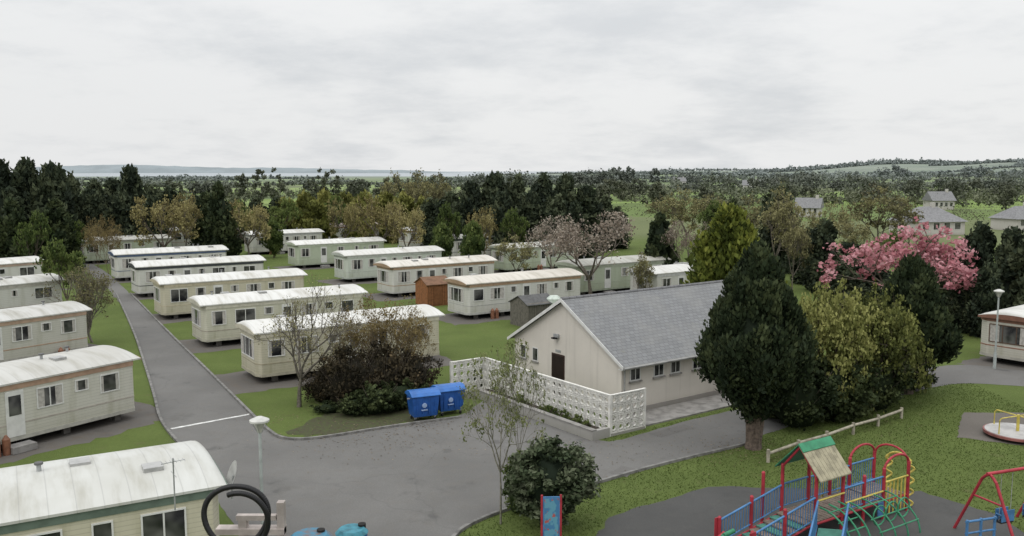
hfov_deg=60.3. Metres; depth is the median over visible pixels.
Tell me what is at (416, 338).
budding tree
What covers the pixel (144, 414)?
caravan pads
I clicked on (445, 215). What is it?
green tree
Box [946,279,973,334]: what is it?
cypress tree
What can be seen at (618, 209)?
cypress tree
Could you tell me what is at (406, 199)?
golden hedge tree
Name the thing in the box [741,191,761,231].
winter tree
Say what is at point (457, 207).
cypress tree
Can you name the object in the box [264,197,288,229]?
hedge conifer tree
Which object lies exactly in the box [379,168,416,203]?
winter tree
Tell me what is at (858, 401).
evergreen shrub
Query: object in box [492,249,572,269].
windows and door
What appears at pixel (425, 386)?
green shrub
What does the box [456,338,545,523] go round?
sapling tree
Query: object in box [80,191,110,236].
cypress tree
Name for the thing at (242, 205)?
green tree
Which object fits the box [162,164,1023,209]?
distant trees
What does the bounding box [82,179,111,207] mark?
cypress tree
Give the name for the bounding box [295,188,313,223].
golden hedge tree
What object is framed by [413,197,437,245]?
cypress tree
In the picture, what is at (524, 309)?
wooden shed
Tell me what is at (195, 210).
bronze leaf tree
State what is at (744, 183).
farmhouse
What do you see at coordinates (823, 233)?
cypress tree
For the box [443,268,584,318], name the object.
static caravan
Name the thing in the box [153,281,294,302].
windows and door
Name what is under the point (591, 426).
planter soil
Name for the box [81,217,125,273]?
budding tree
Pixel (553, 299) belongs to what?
street lamp
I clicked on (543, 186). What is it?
cypress tree
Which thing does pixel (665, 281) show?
windows and door
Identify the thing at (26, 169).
cypress tree
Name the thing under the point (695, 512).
playground mat
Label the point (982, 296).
cypress tree
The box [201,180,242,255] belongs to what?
cypress tree
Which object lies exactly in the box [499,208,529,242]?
green tree
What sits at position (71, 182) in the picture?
cypress tree
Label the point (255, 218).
bronze leaf tree
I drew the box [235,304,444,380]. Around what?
static caravan
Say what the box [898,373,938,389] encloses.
evergreen shrub
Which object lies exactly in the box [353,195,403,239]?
bronze leaf tree
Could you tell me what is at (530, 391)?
sapling tree
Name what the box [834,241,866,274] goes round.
cypress tree
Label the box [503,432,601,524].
evergreen shrub
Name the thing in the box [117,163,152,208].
cypress tree
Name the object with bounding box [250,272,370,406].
bare tree
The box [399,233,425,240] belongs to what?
windows and door
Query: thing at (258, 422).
street lamp
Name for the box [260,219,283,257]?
young green tree
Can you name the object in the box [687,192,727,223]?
winter tree
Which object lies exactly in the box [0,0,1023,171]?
sky
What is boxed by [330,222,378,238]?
static caravan
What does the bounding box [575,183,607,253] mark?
cypress tree
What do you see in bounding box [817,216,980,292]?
pink cherry tree
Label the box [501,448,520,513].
green shrub
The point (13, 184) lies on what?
cypress tree
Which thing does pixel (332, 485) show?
asphalt road
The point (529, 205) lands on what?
cypress tree
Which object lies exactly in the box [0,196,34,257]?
cypress tree
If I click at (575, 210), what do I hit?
cypress tree
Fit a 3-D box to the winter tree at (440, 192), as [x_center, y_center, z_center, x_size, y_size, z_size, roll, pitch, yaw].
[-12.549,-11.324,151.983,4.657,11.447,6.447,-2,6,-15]
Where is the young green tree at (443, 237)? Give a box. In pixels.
[429,222,454,256]
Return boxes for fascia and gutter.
[507,298,696,391]
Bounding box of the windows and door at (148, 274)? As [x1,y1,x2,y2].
[131,265,254,282]
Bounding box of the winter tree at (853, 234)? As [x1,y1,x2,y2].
[833,211,876,245]
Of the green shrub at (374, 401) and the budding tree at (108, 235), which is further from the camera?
the budding tree at (108, 235)
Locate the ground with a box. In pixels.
[0,161,1023,535]
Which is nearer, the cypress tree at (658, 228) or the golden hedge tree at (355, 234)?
the cypress tree at (658, 228)
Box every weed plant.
[510,393,524,401]
[542,404,553,412]
[544,404,556,412]
[556,408,568,416]
[568,413,582,422]
[581,420,590,426]
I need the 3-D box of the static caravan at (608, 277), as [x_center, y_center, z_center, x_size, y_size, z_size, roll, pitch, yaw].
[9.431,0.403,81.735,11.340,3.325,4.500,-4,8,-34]
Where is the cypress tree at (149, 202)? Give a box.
[128,193,167,234]
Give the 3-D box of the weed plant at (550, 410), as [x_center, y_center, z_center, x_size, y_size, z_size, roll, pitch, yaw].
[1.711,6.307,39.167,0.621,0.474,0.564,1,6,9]
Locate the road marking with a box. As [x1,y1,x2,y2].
[171,414,249,428]
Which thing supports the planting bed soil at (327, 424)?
on the ground
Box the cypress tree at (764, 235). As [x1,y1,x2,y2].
[757,182,801,273]
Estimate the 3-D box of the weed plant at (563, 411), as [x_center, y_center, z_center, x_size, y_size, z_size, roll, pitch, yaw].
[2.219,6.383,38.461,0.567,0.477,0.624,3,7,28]
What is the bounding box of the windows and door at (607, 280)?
[584,264,662,292]
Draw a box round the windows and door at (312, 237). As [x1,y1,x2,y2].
[244,235,316,254]
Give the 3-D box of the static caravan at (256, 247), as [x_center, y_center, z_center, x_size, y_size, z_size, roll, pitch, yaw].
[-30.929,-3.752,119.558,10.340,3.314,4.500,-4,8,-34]
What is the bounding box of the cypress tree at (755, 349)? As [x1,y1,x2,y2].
[692,239,818,450]
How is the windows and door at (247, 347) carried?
in the static caravan at (261, 360)
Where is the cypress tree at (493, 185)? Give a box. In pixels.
[480,170,513,216]
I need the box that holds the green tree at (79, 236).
[73,220,92,252]
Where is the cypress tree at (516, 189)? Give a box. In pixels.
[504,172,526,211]
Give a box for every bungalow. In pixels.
[887,202,968,235]
[988,202,1023,229]
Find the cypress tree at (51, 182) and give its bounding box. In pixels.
[21,160,83,255]
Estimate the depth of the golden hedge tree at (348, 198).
140.97 m
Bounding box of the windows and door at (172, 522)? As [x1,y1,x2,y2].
[26,500,218,535]
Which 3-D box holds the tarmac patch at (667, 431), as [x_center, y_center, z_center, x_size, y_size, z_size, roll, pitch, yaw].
[6.829,6.926,37.524,2.257,0.001,0.752,-5,8,-36]
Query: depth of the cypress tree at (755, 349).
33.65 m
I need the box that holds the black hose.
[201,483,270,535]
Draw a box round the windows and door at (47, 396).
[0,371,119,456]
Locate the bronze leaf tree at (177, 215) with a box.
[126,194,199,246]
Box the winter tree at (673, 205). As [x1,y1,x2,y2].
[657,185,711,245]
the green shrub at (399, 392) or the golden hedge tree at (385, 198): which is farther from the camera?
the golden hedge tree at (385, 198)
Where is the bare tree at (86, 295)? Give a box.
[32,264,118,342]
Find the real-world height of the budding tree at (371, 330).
5.430 m
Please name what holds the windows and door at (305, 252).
in the static caravan at (303, 253)
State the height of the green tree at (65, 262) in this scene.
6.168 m
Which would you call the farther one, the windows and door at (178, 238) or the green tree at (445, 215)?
the windows and door at (178, 238)
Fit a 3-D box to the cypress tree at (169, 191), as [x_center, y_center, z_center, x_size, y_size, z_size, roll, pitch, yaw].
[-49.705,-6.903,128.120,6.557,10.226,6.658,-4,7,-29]
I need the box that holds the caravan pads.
[0,261,1023,463]
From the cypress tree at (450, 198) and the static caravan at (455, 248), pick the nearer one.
the static caravan at (455, 248)
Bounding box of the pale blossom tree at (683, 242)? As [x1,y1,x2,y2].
[660,220,706,262]
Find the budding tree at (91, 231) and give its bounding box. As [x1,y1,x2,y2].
[81,214,112,267]
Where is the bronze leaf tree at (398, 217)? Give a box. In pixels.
[385,201,425,246]
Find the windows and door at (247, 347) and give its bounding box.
[241,324,428,361]
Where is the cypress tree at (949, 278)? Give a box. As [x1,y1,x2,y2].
[943,246,963,305]
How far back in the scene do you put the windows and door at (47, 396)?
35.07 m
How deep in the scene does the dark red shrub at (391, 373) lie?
41.34 m
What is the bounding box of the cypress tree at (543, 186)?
[530,172,556,206]
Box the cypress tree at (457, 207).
[447,201,466,233]
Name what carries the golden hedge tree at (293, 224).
on the ground
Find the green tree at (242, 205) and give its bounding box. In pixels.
[231,199,254,246]
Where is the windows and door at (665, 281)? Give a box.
[632,275,683,288]
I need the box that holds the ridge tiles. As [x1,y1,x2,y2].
[561,280,722,299]
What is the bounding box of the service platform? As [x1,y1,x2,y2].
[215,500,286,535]
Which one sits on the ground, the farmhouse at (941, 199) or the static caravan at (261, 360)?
the farmhouse at (941, 199)
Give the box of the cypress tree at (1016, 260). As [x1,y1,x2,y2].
[1006,239,1023,306]
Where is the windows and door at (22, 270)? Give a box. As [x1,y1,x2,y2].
[0,266,34,275]
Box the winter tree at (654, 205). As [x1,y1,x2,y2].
[644,194,686,229]
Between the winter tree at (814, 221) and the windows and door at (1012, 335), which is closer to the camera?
the windows and door at (1012, 335)
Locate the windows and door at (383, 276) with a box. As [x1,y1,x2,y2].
[377,265,487,282]
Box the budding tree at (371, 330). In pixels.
[338,288,431,357]
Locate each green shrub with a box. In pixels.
[309,400,339,413]
[335,393,368,415]
[349,380,402,413]
[385,376,417,409]
[413,381,432,388]
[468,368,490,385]
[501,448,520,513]
[799,275,882,409]
[840,279,936,416]
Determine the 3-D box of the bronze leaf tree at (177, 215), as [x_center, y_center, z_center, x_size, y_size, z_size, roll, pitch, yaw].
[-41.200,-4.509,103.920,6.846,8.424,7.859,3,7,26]
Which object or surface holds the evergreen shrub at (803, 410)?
on the ground
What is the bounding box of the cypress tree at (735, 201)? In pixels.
[726,197,739,206]
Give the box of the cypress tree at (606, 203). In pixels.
[597,193,622,250]
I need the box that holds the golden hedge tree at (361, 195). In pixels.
[355,188,380,232]
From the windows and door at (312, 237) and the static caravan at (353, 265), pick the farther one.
the windows and door at (312, 237)
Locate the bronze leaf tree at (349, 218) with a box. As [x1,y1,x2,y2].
[326,197,362,237]
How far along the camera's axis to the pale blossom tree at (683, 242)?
82.32 m
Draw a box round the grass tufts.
[463,383,1023,535]
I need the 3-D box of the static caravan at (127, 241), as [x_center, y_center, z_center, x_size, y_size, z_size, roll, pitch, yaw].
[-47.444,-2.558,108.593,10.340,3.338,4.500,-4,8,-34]
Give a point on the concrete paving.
(658, 415)
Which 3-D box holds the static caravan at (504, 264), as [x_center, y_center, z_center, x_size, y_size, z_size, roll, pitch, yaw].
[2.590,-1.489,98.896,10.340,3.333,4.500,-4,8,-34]
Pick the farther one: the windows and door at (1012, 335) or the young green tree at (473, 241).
the young green tree at (473, 241)
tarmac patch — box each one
[608,466,634,476]
[649,424,694,436]
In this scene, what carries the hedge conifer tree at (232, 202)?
on the ground
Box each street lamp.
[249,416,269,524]
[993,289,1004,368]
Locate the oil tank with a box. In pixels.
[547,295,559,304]
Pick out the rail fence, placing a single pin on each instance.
(828, 433)
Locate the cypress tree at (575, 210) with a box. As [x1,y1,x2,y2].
[554,200,595,258]
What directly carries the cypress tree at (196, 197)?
on the ground
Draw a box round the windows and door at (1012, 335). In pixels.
[988,323,1023,345]
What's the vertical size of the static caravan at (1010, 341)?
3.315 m
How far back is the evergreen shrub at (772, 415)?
38.91 m
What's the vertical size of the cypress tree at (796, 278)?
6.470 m
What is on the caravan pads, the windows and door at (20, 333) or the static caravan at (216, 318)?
the static caravan at (216, 318)
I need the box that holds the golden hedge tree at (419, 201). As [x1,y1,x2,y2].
[412,195,428,224]
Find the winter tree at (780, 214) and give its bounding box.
[756,181,806,256]
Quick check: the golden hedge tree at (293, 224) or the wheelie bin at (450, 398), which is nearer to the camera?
the wheelie bin at (450, 398)
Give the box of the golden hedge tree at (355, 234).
[340,197,377,237]
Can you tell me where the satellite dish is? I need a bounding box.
[226,460,236,498]
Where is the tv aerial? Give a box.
[161,458,184,509]
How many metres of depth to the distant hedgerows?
653.56 m
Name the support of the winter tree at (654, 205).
on the ground
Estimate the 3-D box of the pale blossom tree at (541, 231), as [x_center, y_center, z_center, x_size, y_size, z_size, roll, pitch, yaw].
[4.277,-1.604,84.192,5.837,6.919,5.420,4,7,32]
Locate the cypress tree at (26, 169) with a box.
[14,156,41,209]
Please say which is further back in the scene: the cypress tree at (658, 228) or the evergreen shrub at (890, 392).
the cypress tree at (658, 228)
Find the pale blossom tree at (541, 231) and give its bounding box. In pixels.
[525,215,591,268]
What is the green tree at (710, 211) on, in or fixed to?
on the ground
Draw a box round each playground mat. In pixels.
[596,486,1023,535]
[957,412,1023,445]
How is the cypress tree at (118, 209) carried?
on the ground
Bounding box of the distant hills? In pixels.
[35,165,454,172]
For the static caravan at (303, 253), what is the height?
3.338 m
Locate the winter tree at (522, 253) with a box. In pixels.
[495,232,538,271]
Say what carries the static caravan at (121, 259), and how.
on the caravan pads
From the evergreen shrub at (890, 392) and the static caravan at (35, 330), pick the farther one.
the static caravan at (35, 330)
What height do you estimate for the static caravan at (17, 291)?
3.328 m
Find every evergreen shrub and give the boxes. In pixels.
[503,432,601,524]
[769,412,778,418]
[770,367,838,430]
[812,351,885,422]
[855,354,914,412]
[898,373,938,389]
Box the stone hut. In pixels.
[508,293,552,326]
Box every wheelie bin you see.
[405,387,440,420]
[430,382,465,415]
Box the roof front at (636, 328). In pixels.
[563,282,723,367]
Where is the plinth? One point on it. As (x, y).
(680, 400)
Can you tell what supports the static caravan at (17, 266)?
on the caravan pads
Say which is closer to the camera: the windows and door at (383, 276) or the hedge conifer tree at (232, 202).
the windows and door at (383, 276)
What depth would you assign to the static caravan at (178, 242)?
123.84 m
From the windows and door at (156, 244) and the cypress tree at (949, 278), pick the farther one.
the windows and door at (156, 244)
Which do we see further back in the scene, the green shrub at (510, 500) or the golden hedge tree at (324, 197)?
the golden hedge tree at (324, 197)
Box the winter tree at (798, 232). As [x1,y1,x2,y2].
[773,210,815,289]
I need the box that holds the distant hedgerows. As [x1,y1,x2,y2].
[75,157,1023,224]
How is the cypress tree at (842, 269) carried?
on the ground
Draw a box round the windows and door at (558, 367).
[520,333,701,394]
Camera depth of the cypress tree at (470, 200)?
116.81 m
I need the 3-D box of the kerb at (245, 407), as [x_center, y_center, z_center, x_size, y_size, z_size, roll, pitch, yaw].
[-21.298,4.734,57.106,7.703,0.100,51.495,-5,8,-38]
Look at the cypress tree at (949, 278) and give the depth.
72.01 m
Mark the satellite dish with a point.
(231, 475)
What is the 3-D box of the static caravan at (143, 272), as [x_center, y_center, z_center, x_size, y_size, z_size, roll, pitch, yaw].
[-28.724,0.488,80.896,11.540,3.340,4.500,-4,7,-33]
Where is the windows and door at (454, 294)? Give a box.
[448,281,573,318]
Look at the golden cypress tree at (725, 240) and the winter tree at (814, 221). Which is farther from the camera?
the winter tree at (814, 221)
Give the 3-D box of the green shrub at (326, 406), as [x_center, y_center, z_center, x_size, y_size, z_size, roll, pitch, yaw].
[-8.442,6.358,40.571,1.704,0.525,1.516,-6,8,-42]
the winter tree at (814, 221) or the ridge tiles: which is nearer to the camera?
the ridge tiles
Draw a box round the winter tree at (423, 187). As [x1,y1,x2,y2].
[405,168,433,203]
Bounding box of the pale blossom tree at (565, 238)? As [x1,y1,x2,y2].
[543,209,635,293]
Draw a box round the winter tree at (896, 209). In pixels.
[840,180,924,244]
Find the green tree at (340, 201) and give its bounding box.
[323,194,345,227]
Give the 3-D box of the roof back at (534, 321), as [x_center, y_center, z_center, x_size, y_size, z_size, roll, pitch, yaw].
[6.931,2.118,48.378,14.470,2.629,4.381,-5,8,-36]
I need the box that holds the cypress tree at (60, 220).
[32,198,86,271]
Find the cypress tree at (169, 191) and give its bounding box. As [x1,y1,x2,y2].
[161,186,178,232]
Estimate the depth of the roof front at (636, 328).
42.80 m
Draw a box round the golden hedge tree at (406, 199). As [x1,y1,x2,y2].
[398,190,414,214]
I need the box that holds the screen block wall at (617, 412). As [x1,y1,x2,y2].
[450,357,645,436]
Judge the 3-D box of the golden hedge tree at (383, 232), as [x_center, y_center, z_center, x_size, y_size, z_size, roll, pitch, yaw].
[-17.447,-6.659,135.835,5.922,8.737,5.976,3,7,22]
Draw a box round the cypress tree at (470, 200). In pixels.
[459,180,487,230]
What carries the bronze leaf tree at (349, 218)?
on the ground
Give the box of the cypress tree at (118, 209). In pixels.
[102,188,136,235]
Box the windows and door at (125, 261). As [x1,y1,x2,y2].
[110,254,218,268]
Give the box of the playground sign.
[541,494,561,535]
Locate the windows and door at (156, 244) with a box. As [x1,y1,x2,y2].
[81,242,171,262]
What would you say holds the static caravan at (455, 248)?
on the caravan pads
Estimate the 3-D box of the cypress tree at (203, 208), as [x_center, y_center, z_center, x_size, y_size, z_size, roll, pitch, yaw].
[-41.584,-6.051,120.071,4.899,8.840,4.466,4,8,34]
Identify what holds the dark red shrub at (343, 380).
on the planting bed soil at (327, 424)
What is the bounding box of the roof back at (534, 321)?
[510,302,560,338]
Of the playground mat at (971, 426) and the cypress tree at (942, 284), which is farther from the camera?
the cypress tree at (942, 284)
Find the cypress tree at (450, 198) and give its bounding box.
[426,191,459,245]
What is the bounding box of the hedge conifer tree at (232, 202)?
[229,197,251,242]
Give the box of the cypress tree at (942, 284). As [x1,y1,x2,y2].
[917,236,951,305]
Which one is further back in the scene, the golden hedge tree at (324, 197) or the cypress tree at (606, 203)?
the golden hedge tree at (324, 197)
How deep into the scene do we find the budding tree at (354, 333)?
43.39 m
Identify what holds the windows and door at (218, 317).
in the static caravan at (216, 318)
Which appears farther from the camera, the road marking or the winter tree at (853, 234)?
the winter tree at (853, 234)
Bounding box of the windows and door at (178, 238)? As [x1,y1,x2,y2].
[175,233,189,239]
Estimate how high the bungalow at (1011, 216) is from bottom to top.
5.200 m
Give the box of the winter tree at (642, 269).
[625,247,654,288]
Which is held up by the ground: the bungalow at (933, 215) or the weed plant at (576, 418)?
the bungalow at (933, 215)
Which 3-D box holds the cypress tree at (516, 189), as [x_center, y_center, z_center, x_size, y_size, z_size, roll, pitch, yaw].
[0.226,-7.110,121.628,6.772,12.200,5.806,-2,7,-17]
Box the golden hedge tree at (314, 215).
[297,197,338,238]
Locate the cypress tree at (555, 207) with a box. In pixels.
[529,193,567,241]
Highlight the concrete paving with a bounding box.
[613,394,730,425]
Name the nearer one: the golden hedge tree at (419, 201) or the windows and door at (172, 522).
the windows and door at (172, 522)
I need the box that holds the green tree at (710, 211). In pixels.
[696,198,721,230]
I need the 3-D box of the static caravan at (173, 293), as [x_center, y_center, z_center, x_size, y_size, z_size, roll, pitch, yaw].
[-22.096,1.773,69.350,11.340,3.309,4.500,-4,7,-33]
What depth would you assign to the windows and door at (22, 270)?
80.43 m
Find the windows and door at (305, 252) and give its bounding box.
[288,245,378,267]
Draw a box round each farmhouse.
[673,177,685,183]
[742,180,752,188]
[795,195,823,216]
[922,189,956,209]
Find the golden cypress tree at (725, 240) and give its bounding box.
[679,201,791,286]
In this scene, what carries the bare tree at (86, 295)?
on the ground
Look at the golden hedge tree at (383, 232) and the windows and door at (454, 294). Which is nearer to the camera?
the windows and door at (454, 294)
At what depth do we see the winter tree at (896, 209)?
108.61 m
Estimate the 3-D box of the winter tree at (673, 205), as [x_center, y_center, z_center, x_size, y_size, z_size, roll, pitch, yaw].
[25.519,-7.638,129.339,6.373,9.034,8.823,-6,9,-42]
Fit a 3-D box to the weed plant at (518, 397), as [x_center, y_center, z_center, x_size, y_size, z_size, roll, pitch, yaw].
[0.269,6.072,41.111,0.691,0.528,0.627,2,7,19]
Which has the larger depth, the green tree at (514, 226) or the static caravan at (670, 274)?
the green tree at (514, 226)
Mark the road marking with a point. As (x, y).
(208, 421)
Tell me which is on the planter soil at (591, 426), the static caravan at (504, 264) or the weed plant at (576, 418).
the weed plant at (576, 418)
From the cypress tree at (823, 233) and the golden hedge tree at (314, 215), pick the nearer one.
the cypress tree at (823, 233)
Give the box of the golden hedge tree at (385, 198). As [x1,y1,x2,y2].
[373,189,394,236]
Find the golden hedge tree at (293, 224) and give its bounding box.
[267,195,299,228]
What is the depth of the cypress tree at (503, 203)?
111.02 m
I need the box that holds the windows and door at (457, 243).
[456,240,487,249]
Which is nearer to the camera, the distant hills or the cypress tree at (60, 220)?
the cypress tree at (60, 220)
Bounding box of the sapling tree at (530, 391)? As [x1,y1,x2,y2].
[495,340,545,450]
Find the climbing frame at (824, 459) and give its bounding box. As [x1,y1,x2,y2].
[714,436,920,535]
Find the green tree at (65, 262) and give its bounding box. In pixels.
[33,237,86,300]
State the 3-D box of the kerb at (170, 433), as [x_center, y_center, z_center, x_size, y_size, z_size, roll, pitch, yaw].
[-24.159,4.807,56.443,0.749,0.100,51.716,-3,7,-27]
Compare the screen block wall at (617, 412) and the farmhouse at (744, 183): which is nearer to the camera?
the screen block wall at (617, 412)
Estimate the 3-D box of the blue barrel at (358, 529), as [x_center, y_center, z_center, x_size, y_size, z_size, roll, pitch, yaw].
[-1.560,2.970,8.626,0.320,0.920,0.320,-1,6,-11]
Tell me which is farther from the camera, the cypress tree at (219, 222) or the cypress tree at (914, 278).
the cypress tree at (219, 222)
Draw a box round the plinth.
[633,390,721,412]
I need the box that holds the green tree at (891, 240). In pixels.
[870,228,904,270]
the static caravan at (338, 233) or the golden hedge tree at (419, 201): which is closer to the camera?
the static caravan at (338, 233)
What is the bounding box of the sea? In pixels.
[12,171,635,176]
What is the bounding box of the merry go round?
[983,409,1023,441]
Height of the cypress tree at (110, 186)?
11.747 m
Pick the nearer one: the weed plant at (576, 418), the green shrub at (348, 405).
the weed plant at (576, 418)
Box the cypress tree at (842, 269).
[815,261,871,304]
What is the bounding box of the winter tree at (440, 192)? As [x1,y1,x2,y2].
[428,169,452,200]
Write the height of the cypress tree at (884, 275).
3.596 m
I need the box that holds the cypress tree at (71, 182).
[64,171,86,233]
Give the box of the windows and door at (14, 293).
[11,286,52,298]
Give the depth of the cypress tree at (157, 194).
124.98 m
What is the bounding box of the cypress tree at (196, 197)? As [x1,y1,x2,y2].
[185,194,199,223]
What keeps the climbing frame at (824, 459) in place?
on the playground mat at (695, 512)
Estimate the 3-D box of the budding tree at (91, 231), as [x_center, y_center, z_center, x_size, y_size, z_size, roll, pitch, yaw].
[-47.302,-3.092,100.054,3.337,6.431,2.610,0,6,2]
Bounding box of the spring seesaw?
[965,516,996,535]
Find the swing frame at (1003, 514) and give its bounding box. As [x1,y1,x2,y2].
[953,467,1023,535]
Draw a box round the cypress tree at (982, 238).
[943,220,1002,299]
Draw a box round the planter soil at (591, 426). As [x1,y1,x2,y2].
[484,389,599,428]
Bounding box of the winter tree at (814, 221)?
[803,198,856,234]
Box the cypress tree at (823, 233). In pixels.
[795,217,854,294]
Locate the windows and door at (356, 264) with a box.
[334,255,435,269]
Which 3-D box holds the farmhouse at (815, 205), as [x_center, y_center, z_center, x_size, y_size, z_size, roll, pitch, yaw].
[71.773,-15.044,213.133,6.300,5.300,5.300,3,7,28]
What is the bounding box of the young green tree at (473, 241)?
[458,220,485,255]
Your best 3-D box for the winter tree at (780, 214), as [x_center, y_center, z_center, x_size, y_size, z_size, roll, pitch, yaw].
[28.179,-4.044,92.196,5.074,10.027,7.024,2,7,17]
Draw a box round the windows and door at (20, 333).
[0,319,75,359]
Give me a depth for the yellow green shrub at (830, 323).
38.95 m
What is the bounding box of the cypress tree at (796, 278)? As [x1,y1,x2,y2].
[780,227,813,284]
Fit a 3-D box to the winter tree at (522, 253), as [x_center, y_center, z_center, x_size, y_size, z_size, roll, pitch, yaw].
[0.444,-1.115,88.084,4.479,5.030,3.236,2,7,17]
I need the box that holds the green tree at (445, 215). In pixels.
[434,202,461,238]
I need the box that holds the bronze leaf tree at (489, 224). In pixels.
[465,205,498,253]
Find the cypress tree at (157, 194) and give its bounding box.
[142,183,170,233]
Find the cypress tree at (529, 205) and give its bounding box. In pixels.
[507,190,542,242]
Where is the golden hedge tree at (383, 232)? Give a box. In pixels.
[380,197,412,242]
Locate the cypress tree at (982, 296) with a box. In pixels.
[963,261,1005,337]
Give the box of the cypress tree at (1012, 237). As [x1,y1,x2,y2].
[990,225,1023,308]
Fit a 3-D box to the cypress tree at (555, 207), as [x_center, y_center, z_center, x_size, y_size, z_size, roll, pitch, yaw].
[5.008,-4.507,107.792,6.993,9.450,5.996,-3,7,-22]
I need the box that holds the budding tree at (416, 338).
[389,303,436,358]
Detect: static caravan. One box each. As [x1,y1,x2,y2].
[0,256,42,276]
[0,273,64,308]
[0,301,92,362]
[0,345,140,456]
[0,441,226,535]
[81,234,171,262]
[108,244,228,280]
[127,254,266,296]
[150,267,307,318]
[169,227,237,246]
[187,283,367,345]
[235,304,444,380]
[242,227,323,254]
[285,237,386,267]
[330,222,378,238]
[331,245,444,281]
[373,255,497,296]
[399,227,425,246]
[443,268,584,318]
[451,233,493,256]
[488,239,577,271]
[554,252,671,294]
[627,261,689,289]
[978,305,1023,364]
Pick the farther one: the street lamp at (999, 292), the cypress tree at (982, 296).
the cypress tree at (982, 296)
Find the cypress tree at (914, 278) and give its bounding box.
[870,251,963,394]
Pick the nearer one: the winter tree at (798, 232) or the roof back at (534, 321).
the roof back at (534, 321)
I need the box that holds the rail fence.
[766,407,902,462]
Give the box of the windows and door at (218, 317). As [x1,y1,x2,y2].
[191,299,353,327]
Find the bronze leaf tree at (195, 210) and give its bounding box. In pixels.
[165,190,203,245]
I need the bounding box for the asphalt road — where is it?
[84,261,1023,535]
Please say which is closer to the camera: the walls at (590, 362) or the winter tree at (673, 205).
the walls at (590, 362)
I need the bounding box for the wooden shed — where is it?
[414,275,447,305]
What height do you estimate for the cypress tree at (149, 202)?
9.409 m
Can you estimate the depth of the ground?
39.42 m
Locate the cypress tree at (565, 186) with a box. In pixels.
[553,173,593,234]
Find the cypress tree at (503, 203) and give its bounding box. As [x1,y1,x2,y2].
[482,190,514,255]
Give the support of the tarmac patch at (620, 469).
on the asphalt road
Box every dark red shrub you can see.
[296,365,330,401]
[310,342,389,404]
[350,339,423,389]
[397,347,443,386]
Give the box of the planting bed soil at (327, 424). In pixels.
[286,408,421,436]
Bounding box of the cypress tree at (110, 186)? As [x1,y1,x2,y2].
[103,177,120,199]
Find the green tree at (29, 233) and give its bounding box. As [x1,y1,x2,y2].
[12,210,53,256]
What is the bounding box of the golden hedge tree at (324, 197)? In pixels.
[314,187,343,222]
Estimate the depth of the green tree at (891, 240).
83.56 m
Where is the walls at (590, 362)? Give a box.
[515,303,717,415]
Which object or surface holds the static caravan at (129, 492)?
on the ground
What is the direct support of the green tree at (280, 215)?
on the ground
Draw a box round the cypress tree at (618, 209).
[613,206,633,248]
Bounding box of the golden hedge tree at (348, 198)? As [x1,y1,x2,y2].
[336,190,354,221]
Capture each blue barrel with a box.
[291,527,331,535]
[335,522,367,535]
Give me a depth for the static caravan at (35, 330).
50.93 m
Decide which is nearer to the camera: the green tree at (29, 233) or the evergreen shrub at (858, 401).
the evergreen shrub at (858, 401)
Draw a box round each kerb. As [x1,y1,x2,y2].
[115,293,180,442]
[130,293,461,439]
[451,443,744,535]
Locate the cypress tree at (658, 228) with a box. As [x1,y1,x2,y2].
[643,211,679,264]
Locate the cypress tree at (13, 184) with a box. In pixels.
[0,158,32,255]
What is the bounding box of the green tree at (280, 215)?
[267,197,302,229]
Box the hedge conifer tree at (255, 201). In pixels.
[246,195,267,229]
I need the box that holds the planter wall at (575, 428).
[464,387,609,440]
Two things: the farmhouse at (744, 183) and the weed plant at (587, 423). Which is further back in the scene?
the farmhouse at (744, 183)
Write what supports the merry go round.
on the playground mat at (971, 426)
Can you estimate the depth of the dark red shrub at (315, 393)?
41.96 m
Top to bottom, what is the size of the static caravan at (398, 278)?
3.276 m
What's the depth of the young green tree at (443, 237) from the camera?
95.67 m
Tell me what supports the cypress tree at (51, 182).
on the ground
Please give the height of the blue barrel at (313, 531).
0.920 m
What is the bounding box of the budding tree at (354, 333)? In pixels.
[324,301,389,364]
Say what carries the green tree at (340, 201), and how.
on the ground
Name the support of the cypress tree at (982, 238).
on the ground
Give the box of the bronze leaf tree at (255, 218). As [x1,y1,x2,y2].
[221,199,271,254]
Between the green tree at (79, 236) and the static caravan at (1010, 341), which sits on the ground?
the green tree at (79, 236)
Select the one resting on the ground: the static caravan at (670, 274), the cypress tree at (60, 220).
the cypress tree at (60, 220)
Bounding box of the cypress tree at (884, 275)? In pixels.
[855,264,891,297]
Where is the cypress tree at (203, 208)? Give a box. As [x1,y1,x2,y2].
[187,191,210,245]

